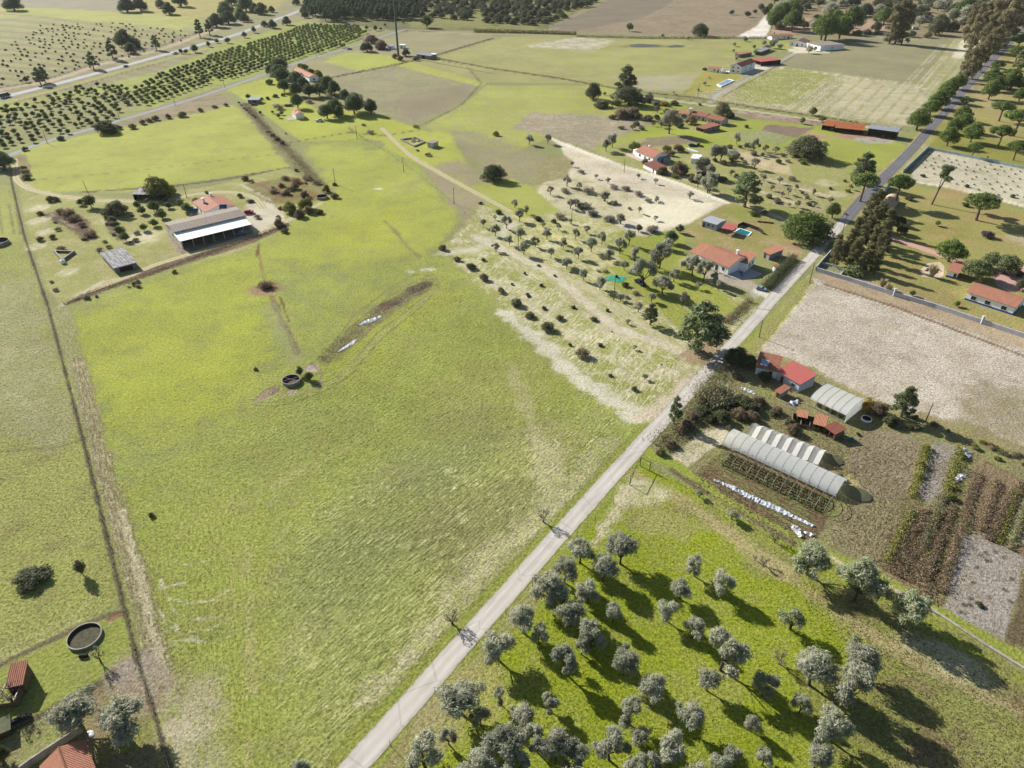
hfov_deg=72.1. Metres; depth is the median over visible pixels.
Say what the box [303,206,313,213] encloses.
bush
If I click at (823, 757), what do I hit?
olive tree
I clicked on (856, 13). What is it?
round pine
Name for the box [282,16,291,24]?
oak tree
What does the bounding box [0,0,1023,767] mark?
ground
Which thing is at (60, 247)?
brush heap
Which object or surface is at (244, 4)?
oak tree
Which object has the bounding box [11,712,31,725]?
feed trough
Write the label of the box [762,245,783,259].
garden hut
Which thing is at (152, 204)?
fruit tree
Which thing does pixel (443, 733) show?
olive tree
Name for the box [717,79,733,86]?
basin
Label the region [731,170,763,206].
pine tree
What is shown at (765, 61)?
red open shed
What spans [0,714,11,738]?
dark green shed
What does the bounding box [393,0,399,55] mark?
telecom mast
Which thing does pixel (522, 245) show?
olive tree
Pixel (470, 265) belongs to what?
bush
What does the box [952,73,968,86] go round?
round pine
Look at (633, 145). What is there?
bush
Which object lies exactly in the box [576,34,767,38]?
reeds
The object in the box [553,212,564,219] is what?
brush heap
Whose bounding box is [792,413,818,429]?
animal pen
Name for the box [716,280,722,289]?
olive tree
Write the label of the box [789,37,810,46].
villa
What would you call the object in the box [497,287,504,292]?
bush
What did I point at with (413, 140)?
ruin
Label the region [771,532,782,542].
bare tree
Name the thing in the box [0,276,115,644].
grass tufts
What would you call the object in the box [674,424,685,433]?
bush
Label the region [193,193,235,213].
farmhouse
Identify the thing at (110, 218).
bush
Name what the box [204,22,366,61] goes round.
citrus grove
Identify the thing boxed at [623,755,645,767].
olive tree
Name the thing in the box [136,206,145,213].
fruit tree
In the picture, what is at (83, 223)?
brush heap
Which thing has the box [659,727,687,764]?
olive tree
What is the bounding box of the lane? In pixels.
[1,29,405,166]
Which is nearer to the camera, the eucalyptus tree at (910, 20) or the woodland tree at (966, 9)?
the eucalyptus tree at (910, 20)
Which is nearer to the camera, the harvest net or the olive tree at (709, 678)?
the olive tree at (709, 678)
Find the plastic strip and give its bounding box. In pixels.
[714,479,814,526]
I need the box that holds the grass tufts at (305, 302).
[85,156,492,379]
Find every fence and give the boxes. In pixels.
[8,155,168,767]
[11,658,137,727]
[351,128,473,220]
[371,482,629,767]
[644,464,791,550]
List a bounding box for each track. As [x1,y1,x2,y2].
[12,157,266,208]
[88,220,290,291]
[379,128,513,212]
[406,29,881,38]
[639,96,867,127]
[667,169,785,220]
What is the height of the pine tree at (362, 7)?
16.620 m
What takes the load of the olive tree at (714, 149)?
on the ground
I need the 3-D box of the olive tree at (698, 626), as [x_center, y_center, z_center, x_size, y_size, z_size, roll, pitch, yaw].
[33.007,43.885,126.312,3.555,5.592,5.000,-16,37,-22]
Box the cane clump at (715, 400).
[693,389,733,410]
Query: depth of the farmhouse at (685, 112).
436.25 m
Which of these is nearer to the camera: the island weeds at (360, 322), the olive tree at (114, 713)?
the olive tree at (114, 713)
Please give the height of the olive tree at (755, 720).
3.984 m
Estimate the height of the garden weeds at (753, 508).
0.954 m
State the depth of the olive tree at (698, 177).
328.60 m
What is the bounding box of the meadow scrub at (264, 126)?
[238,103,323,185]
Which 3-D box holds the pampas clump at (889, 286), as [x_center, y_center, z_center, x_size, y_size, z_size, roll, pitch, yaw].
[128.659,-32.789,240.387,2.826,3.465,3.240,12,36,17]
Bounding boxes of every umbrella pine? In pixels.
[850,171,881,201]
[887,174,915,200]
[963,192,1003,220]
[967,143,984,155]
[989,124,1017,148]
[990,101,1016,120]
[991,61,1006,67]
[1003,109,1023,136]
[1006,140,1023,159]
[1007,45,1023,63]
[1009,34,1023,52]
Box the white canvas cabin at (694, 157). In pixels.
[691,154,701,163]
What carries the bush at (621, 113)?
on the ground
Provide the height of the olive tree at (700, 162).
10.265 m
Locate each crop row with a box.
[721,462,821,511]
[722,460,823,508]
[724,458,824,507]
[726,457,825,504]
[728,455,827,503]
[730,453,829,499]
[983,479,1023,542]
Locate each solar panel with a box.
[190,208,198,215]
[219,204,226,209]
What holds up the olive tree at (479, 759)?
on the ground
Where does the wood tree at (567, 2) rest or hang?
on the ground
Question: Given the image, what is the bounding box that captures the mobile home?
[701,216,725,230]
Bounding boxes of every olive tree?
[39,682,100,738]
[95,690,145,748]
[291,758,309,767]
[405,726,443,767]
[433,675,487,721]
[437,727,457,744]
[455,761,473,767]
[466,745,500,767]
[467,706,491,727]
[478,629,518,665]
[480,720,530,759]
[490,223,500,235]
[491,242,499,250]
[493,685,504,707]
[496,750,529,767]
[500,215,512,228]
[505,235,511,244]
[506,603,535,634]
[508,699,535,728]
[510,199,517,207]
[514,208,523,220]
[515,226,524,238]
[518,241,530,254]
[524,722,543,753]
[525,134,533,144]
[528,570,571,602]
[530,236,539,246]
[530,621,549,644]
[536,725,579,758]
[541,690,560,715]
[542,229,551,236]
[544,588,568,610]
[545,134,551,143]
[546,247,554,256]
[547,186,553,194]
[550,642,577,674]
[551,555,578,584]
[554,596,589,626]
[559,239,566,246]
[560,743,591,767]
[561,257,572,268]
[562,174,571,185]
[563,763,583,767]
[566,536,596,563]
[567,199,574,208]
[572,228,579,238]
[573,246,582,258]
[574,636,589,654]
[575,577,600,603]
[576,617,606,649]
[579,268,587,280]
[583,225,590,231]
[585,236,597,250]
[591,550,620,581]
[591,724,632,761]
[596,231,605,243]
[596,276,605,289]
[599,192,607,200]
[601,139,611,150]
[601,191,610,200]
[603,249,615,259]
[603,530,639,563]
[605,600,623,622]
[607,133,616,146]
[612,642,641,678]
[614,236,628,252]
[616,213,624,221]
[616,215,625,223]
[616,294,624,300]
[617,694,642,729]
[619,260,628,267]
[623,229,636,244]
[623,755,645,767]
[627,257,658,285]
[629,750,661,767]
[630,246,639,260]
[630,726,651,747]
[634,301,642,311]
[637,673,666,705]
[648,241,672,267]
[648,293,656,301]
[650,256,660,265]
[651,274,674,293]
[657,599,680,622]
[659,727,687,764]
[661,108,684,133]
[669,268,680,281]
[670,577,693,598]
[674,698,706,731]
[679,291,689,303]
[681,253,702,275]
[683,615,706,641]
[683,759,707,767]
[685,553,702,576]
[694,156,710,170]
[694,173,701,186]
[695,259,715,280]
[696,489,702,496]
[697,667,725,690]
[701,170,718,192]
[702,163,716,172]
[702,176,718,191]
[708,625,753,680]
[708,752,734,767]
[709,143,721,157]
[710,272,718,282]
[713,567,737,596]
[716,145,727,160]
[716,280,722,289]
[721,742,744,761]
[726,507,739,518]
[727,148,740,162]
[734,133,740,143]
[744,714,762,732]
[750,137,760,151]
[750,158,760,168]
[751,669,782,699]
[755,745,773,767]
[776,607,806,630]
[790,692,814,716]
[791,538,834,580]
[793,645,844,688]
[808,736,835,767]
[814,701,855,743]
[833,660,876,708]
[834,553,895,601]
[844,634,884,677]
[887,586,932,628]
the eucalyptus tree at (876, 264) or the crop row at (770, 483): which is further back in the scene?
the eucalyptus tree at (876, 264)
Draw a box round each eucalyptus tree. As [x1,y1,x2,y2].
[829,239,843,264]
[832,234,843,253]
[839,240,849,261]
[845,228,857,251]
[846,236,865,264]
[849,216,863,238]
[856,249,872,269]
[857,223,871,252]
[860,210,870,230]
[863,192,878,209]
[864,200,876,221]
[864,214,876,240]
[866,243,878,263]
[869,246,885,273]
[870,223,882,245]
[872,205,883,229]
[875,233,886,260]
[876,190,886,206]
[878,201,888,220]
[879,217,893,234]
[882,208,896,230]
[883,4,902,43]
[884,229,893,252]
[887,0,910,43]
[896,3,917,43]
[958,44,973,73]
[962,2,980,42]
[962,44,983,78]
[963,13,984,48]
[969,10,993,45]
[969,40,987,79]
[976,12,1000,45]
[977,37,989,67]
[978,2,988,17]
[981,33,993,62]
[984,0,996,24]
[984,0,1006,31]
[988,24,1004,56]
[992,9,1013,51]
[998,9,1017,48]
[999,0,1010,19]
[1001,8,1017,44]
[1005,0,1020,23]
[1009,3,1023,37]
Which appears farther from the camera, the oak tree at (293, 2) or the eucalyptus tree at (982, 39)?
the oak tree at (293, 2)
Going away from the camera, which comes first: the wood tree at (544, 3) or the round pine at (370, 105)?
the round pine at (370, 105)
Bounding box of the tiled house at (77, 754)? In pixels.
[39,739,95,767]
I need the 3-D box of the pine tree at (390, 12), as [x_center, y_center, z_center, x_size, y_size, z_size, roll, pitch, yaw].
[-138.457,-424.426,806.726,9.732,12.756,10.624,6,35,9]
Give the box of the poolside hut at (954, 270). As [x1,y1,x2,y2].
[946,262,962,278]
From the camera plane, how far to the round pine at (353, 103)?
440.16 m
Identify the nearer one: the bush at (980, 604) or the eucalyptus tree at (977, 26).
the bush at (980, 604)
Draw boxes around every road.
[337,218,850,767]
[840,27,1023,219]
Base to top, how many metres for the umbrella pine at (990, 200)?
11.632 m
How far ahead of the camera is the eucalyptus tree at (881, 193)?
297.98 m
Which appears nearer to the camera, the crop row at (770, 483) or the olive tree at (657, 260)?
the crop row at (770, 483)
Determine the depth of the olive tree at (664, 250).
252.73 m
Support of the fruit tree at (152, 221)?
on the ground
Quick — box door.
[119,265,132,272]
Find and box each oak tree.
[0,151,17,170]
[1,0,24,10]
[114,28,132,46]
[116,0,134,11]
[124,42,136,53]
[126,37,141,47]
[131,0,147,10]
[155,0,164,7]
[161,1,176,14]
[171,0,188,6]
[207,12,223,27]
[216,1,235,15]
[219,10,236,24]
[225,0,237,4]
[234,8,246,18]
[235,0,252,10]
[239,13,248,21]
[249,2,256,11]
[253,2,268,14]
[260,21,267,26]
[267,19,276,27]
[268,6,274,12]
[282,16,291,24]
[291,0,300,4]
[299,5,308,12]
[301,11,309,17]
[362,35,378,42]
[479,164,507,180]
[585,82,601,98]
[609,85,647,105]
[691,22,708,35]
[713,102,730,115]
[780,211,836,246]
[784,134,829,159]
[799,21,809,27]
[861,3,873,15]
[915,5,925,12]
[928,13,951,29]
[928,20,945,34]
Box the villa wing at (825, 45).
[806,41,844,50]
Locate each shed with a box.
[0,685,25,708]
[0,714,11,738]
[5,660,32,695]
[100,247,137,273]
[132,188,166,200]
[247,97,261,103]
[417,53,436,59]
[643,160,666,173]
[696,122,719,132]
[696,169,706,176]
[735,51,751,57]
[753,57,780,65]
[755,47,770,54]
[796,409,807,421]
[812,413,828,432]
[821,120,835,130]
[824,421,845,439]
[834,121,864,133]
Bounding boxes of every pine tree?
[31,67,44,84]
[37,66,48,82]
[86,51,97,68]
[104,39,116,58]
[150,34,159,49]
[194,18,203,36]
[204,19,213,34]
[309,5,315,16]
[317,2,323,13]
[321,8,328,20]
[329,8,337,21]
[334,10,340,20]
[335,4,343,19]
[341,6,346,18]
[346,4,351,17]
[351,7,357,19]
[356,7,362,19]
[360,2,367,16]
[366,8,373,19]
[373,6,380,19]
[379,6,386,19]
[383,4,388,18]
[388,7,393,19]
[393,6,400,19]
[400,6,408,19]
[411,8,417,19]
[614,64,637,96]
[643,302,657,324]
[668,395,682,423]
[675,299,731,352]
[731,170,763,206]
[850,151,876,176]
[890,385,919,417]
[1012,48,1023,68]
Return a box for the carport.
[689,242,712,255]
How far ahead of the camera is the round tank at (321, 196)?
319.17 m
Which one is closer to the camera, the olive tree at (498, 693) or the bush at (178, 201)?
the olive tree at (498, 693)
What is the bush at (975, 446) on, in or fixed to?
on the ground
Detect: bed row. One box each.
[881,508,917,565]
[908,443,932,497]
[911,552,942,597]
[917,492,950,550]
[920,502,965,579]
[934,506,971,593]
[937,443,967,491]
[959,471,984,511]
[975,479,1003,532]
[994,488,1023,544]
[1006,504,1023,550]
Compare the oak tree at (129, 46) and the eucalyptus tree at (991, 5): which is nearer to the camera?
the oak tree at (129, 46)
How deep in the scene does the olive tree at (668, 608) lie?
127.86 m
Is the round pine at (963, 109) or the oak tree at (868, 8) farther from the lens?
the oak tree at (868, 8)
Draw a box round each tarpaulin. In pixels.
[338,339,355,351]
[359,315,381,325]
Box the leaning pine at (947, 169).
[931,164,954,204]
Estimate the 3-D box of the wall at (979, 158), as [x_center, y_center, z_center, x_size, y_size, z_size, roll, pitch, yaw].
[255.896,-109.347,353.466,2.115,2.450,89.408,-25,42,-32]
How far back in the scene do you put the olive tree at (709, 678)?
116.43 m
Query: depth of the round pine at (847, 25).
683.39 m
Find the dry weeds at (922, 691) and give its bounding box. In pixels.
[798,578,1023,767]
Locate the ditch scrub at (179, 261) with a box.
[60,222,290,303]
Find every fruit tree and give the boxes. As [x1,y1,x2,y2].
[72,560,85,574]
[75,199,82,204]
[81,195,95,206]
[113,225,123,234]
[119,232,128,239]
[133,201,140,207]
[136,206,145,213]
[139,223,147,229]
[146,200,159,211]
[147,218,157,225]
[157,210,166,217]
[180,204,189,211]
[190,44,197,51]
[295,366,302,375]
[303,371,312,379]
[418,15,434,26]
[626,22,633,30]
[636,224,642,231]
[645,93,653,99]
[663,237,673,246]
[675,224,684,232]
[758,3,764,9]
[761,6,769,16]
[769,40,775,46]
[806,45,813,52]
[809,107,817,114]
[959,96,971,104]
[992,254,1023,273]
[1014,279,1023,288]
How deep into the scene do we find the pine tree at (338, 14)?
795.79 m
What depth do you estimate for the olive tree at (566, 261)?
255.22 m
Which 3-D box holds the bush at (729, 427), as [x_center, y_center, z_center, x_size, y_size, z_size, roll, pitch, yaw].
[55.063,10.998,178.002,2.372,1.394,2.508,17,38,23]
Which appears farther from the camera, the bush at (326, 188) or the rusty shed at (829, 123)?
the rusty shed at (829, 123)
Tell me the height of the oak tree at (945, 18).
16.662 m
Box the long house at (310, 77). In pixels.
[293,68,318,81]
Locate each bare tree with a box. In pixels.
[0,678,14,701]
[89,645,105,661]
[443,609,458,624]
[537,507,549,521]
[759,556,769,565]
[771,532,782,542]
[774,650,787,667]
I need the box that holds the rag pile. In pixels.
[87,730,93,737]
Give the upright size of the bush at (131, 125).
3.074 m
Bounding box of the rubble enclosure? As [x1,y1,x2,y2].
[53,249,74,259]
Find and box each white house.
[624,145,669,161]
[964,283,1023,314]
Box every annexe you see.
[658,155,670,162]
[707,65,722,72]
[755,351,782,378]
[767,34,792,39]
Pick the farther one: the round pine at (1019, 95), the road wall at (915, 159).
the round pine at (1019, 95)
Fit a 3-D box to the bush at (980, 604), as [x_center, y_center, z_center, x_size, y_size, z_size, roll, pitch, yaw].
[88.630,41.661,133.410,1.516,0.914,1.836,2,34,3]
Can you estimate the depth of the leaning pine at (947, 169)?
304.64 m
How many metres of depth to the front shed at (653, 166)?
350.98 m
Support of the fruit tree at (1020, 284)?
on the patio at (1007, 281)
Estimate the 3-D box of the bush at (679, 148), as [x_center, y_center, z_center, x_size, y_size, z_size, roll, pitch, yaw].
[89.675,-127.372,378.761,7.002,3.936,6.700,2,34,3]
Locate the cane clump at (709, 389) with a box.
[692,379,728,406]
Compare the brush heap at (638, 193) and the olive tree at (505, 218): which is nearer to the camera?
the olive tree at (505, 218)
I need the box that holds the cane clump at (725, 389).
[710,381,737,397]
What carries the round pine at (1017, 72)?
on the ground
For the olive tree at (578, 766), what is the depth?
104.10 m
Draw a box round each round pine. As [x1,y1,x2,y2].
[265,64,271,75]
[269,58,287,67]
[269,64,287,75]
[273,67,288,80]
[277,79,288,91]
[286,71,303,82]
[288,82,301,93]
[289,93,303,107]
[297,77,308,86]
[302,83,314,96]
[312,82,327,95]
[317,104,334,118]
[319,75,333,92]
[327,98,343,109]
[328,80,341,95]
[333,105,343,117]
[339,88,349,98]
[344,94,363,113]
[348,92,364,110]
[364,98,376,113]
[664,230,679,241]
[765,5,785,26]
[767,3,773,9]
[768,15,777,27]
[780,2,790,12]
[782,9,804,30]
[785,0,802,15]
[812,13,836,39]
[814,12,841,40]
[825,202,841,217]
[834,9,844,17]
[835,15,854,38]
[844,5,867,25]
[875,7,893,25]
[905,108,932,129]
[921,99,941,113]
[928,90,951,105]
[935,238,970,261]
[937,80,956,98]
[938,127,960,145]
[944,77,960,91]
[946,117,962,129]
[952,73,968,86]
[953,105,974,116]
[954,0,975,11]
[954,112,975,130]
[961,259,999,278]
[962,121,984,142]
[980,79,1002,99]
[980,250,1003,265]
[982,67,1003,81]
[987,74,1007,88]
[1003,68,1023,89]
[1003,73,1016,90]
[1012,87,1023,101]
[1015,78,1023,89]
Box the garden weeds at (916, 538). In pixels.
[859,502,949,583]
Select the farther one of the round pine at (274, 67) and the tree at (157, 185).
the round pine at (274, 67)
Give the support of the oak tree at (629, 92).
on the ground
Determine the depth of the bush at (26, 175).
339.57 m
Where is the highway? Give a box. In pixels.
[0,10,299,99]
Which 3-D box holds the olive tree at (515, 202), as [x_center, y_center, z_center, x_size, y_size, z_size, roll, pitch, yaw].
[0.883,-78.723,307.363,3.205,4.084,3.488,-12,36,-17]
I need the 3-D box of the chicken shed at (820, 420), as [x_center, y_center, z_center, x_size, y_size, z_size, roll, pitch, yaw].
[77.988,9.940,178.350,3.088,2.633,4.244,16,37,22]
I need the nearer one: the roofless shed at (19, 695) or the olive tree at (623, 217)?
the roofless shed at (19, 695)
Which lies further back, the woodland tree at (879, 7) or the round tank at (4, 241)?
the woodland tree at (879, 7)
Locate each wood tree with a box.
[433,9,439,14]
[441,6,448,13]
[447,7,453,14]
[459,12,469,19]
[462,0,469,5]
[482,17,491,21]
[503,16,511,22]
[509,6,517,12]
[509,18,516,23]
[518,6,527,11]
[519,17,526,23]
[528,19,536,24]
[541,0,548,6]
[541,10,547,16]
[562,5,570,10]
[564,0,570,6]
[577,0,584,7]
[583,0,592,6]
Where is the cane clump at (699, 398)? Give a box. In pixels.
[683,387,708,404]
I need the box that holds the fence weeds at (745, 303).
[723,296,754,322]
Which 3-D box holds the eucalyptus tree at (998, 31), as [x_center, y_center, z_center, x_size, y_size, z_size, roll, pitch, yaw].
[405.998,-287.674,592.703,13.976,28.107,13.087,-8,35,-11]
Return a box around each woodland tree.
[775,20,784,29]
[801,0,810,5]
[803,2,811,9]
[815,0,824,6]
[822,3,834,13]
[826,1,838,11]
[838,0,845,4]
[870,21,882,29]
[872,0,884,5]
[873,3,884,15]
[883,0,893,6]
[915,15,927,25]
[920,11,931,17]
[921,0,933,5]
[926,15,933,22]
[933,0,945,10]
[940,0,952,9]
[946,3,960,11]
[947,8,959,14]
[947,20,960,31]
[948,11,958,19]
[957,15,968,26]
[960,4,972,15]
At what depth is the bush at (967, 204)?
308.90 m
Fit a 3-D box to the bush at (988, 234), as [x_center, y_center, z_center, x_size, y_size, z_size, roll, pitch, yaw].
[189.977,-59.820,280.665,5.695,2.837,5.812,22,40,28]
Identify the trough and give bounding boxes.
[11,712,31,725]
[78,653,87,657]
[861,415,871,422]
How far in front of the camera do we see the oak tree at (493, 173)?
335.20 m
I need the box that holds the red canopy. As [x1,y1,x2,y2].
[721,223,736,234]
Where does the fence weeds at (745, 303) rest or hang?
on the ground
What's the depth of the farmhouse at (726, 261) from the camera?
255.28 m
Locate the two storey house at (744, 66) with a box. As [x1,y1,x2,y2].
[730,58,755,73]
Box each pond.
[630,44,658,46]
[666,45,683,47]
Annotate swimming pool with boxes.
[734,228,751,235]
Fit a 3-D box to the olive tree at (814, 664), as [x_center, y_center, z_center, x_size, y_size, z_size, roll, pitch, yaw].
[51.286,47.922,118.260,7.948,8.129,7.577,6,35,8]
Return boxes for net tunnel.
[746,423,826,464]
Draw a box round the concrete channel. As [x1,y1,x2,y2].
[896,591,1023,669]
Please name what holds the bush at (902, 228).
on the ground
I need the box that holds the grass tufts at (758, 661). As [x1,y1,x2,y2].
[402,490,1023,767]
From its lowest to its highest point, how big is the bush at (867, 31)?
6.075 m
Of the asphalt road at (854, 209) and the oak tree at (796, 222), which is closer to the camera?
the oak tree at (796, 222)
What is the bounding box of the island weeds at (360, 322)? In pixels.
[309,281,434,361]
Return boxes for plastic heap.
[741,387,755,394]
[787,399,799,405]
[790,524,803,536]
[955,473,965,481]
[963,448,971,457]
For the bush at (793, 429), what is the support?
on the ground
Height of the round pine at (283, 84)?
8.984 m
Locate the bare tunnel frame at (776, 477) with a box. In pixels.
[722,448,835,514]
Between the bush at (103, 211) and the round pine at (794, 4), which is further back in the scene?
the round pine at (794, 4)
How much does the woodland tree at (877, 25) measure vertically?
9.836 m
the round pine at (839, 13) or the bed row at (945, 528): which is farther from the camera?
the round pine at (839, 13)
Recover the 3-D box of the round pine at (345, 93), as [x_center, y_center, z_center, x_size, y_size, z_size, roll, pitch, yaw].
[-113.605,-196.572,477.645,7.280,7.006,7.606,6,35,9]
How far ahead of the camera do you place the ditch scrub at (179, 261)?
259.64 m
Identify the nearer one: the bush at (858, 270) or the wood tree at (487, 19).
the bush at (858, 270)
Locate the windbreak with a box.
[737,222,763,233]
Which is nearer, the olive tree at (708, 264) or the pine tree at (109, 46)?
the olive tree at (708, 264)
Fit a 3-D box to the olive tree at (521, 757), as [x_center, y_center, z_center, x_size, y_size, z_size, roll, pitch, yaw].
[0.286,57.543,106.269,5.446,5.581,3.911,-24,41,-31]
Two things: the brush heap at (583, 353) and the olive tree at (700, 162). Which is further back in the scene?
the olive tree at (700, 162)
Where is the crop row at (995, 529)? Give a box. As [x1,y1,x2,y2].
[983,479,1023,542]
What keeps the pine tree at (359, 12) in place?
on the ground
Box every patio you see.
[920,262,944,278]
[992,267,1023,290]
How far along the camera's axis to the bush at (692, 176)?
335.88 m
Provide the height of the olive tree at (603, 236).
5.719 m
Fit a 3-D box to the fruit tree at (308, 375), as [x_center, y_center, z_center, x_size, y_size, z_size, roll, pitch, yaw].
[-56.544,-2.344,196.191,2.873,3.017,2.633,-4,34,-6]
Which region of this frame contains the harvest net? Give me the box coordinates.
[605,275,625,281]
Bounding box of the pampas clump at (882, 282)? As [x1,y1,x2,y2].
[879,277,888,287]
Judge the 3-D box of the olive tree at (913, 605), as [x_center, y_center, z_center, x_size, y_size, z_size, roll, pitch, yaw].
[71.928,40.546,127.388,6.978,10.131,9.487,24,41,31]
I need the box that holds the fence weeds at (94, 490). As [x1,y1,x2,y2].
[8,166,170,766]
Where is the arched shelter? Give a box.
[883,194,898,212]
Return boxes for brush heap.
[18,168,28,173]
[55,208,63,213]
[55,245,64,249]
[61,208,76,217]
[66,214,79,221]
[77,221,85,225]
[81,230,97,236]
[258,280,272,288]
[268,188,277,192]
[272,104,283,109]
[290,177,300,182]
[302,174,312,179]
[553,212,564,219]
[561,187,569,192]
[575,346,590,358]
[580,202,591,208]
[582,187,594,193]
[588,210,599,215]
[603,215,614,221]
[620,186,630,190]
[634,191,643,195]
[647,225,658,231]
[922,507,931,513]
[930,420,939,426]
[936,510,946,517]
[988,444,997,450]
[999,448,1008,455]
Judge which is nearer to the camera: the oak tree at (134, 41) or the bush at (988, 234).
the bush at (988, 234)
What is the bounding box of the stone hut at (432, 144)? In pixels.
[426,140,438,147]
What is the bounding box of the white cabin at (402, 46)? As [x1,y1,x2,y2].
[399,44,405,48]
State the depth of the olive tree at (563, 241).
270.26 m
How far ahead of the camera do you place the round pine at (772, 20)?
747.48 m
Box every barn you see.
[164,207,253,248]
[867,124,899,138]
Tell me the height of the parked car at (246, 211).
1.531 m
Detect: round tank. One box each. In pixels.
[0,237,9,246]
[66,622,102,650]
[282,374,300,386]
[316,194,327,199]
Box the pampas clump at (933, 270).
[929,264,940,276]
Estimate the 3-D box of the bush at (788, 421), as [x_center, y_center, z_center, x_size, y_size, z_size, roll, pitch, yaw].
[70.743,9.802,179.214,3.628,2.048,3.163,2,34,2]
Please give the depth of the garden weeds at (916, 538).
145.51 m
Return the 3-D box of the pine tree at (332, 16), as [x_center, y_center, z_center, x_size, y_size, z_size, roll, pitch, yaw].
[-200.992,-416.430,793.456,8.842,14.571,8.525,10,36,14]
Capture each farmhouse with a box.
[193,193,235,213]
[678,108,692,118]
[690,111,709,121]
[698,246,745,275]
[706,114,728,125]
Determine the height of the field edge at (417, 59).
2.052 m
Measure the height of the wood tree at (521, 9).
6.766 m
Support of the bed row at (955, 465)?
on the ground
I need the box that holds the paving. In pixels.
[726,268,761,278]
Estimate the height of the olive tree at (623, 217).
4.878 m
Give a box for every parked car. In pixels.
[235,230,245,234]
[243,209,253,213]
[634,278,645,285]
[756,286,766,290]
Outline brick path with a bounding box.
[891,235,964,263]
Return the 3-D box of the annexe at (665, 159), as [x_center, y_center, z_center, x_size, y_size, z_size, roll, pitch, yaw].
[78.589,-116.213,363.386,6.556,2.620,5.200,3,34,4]
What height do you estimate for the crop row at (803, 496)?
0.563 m
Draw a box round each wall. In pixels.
[18,726,82,767]
[815,250,830,269]
[816,268,1023,337]
[822,262,844,274]
[903,145,929,172]
[929,147,1023,168]
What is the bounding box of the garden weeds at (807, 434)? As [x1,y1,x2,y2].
[712,382,869,472]
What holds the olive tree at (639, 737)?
on the ground
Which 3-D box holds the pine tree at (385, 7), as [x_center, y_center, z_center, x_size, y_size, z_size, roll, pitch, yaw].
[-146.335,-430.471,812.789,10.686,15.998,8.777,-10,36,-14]
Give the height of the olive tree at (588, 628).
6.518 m
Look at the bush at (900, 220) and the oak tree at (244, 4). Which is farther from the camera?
the oak tree at (244, 4)
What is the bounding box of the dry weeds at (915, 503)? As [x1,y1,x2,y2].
[835,442,1023,602]
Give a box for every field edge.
[322,38,492,78]
[436,57,901,128]
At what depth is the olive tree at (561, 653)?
118.30 m
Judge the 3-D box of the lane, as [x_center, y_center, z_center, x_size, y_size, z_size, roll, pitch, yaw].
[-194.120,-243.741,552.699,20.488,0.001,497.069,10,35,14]
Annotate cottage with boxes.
[286,109,303,120]
[776,361,817,391]
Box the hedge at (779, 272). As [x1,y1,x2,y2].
[760,253,798,289]
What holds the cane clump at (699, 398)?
on the ground
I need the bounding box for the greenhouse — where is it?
[808,383,864,422]
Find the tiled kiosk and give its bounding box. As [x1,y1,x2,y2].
[774,384,790,398]
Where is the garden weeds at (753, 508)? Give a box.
[689,472,818,547]
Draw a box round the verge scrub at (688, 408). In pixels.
[642,360,740,453]
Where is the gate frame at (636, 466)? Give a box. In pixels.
[629,458,650,484]
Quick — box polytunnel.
[722,429,846,497]
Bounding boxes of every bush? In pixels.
[0,745,11,765]
[10,563,51,594]
[21,173,31,178]
[44,196,53,201]
[92,120,117,132]
[100,123,118,133]
[100,208,114,216]
[104,199,128,215]
[106,216,116,222]
[128,123,136,128]
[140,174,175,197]
[151,115,159,120]
[175,199,183,203]
[177,111,186,117]
[241,175,248,180]
[265,78,273,83]
[274,218,283,226]
[282,201,296,213]
[291,182,299,189]
[293,208,305,218]
[297,197,312,209]
[300,64,308,69]
[300,190,307,197]
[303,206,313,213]
[313,70,322,77]
[322,184,329,192]
[330,193,338,198]
[360,41,372,51]
[375,40,384,48]
[402,49,410,55]
[438,244,445,249]
[453,256,460,261]
[466,263,476,269]
[479,273,488,280]
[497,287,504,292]
[511,298,521,305]
[524,312,533,317]
[541,321,554,331]
[593,99,608,108]
[615,108,627,118]
[621,282,628,287]
[626,106,640,118]
[628,141,640,149]
[642,115,653,120]
[655,447,665,455]
[656,166,668,173]
[660,101,668,105]
[662,145,671,150]
[664,437,675,447]
[669,160,688,175]
[671,100,678,104]
[673,144,684,151]
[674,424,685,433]
[681,419,695,430]
[684,115,697,123]
[686,411,699,422]
[687,173,697,181]
[694,404,711,416]
[703,413,716,422]
[715,409,732,425]
[718,176,725,181]
[721,396,738,410]
[722,346,748,365]
[725,424,733,430]
[726,111,734,117]
[730,406,748,420]
[734,373,743,379]
[734,392,751,407]
[738,353,756,366]
[742,401,762,412]
[745,409,759,422]
[751,395,768,406]
[756,371,772,381]
[769,409,776,416]
[772,406,782,414]
[783,418,795,425]
[786,423,799,434]
[843,263,865,277]
[852,30,861,34]
[861,398,874,412]
[862,28,871,34]
[869,401,890,416]
[874,30,881,34]
[882,414,899,425]
[894,215,906,225]
[896,224,908,233]
[905,195,914,199]
[905,423,914,429]
[908,30,916,36]
[915,459,926,467]
[923,31,932,37]
[945,491,956,500]
[962,202,969,206]
[971,442,980,449]
[975,600,983,607]
[980,230,995,238]
[993,456,1002,460]
[1016,271,1023,276]
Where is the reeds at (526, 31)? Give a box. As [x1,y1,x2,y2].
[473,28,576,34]
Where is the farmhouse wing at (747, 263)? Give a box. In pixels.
[739,250,756,271]
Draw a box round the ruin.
[400,137,424,146]
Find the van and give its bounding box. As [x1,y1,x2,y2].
[0,92,10,97]
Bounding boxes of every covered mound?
[822,453,844,465]
[841,485,873,502]
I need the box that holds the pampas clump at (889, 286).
[884,283,892,289]
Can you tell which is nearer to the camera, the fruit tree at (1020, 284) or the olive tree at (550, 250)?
the fruit tree at (1020, 284)

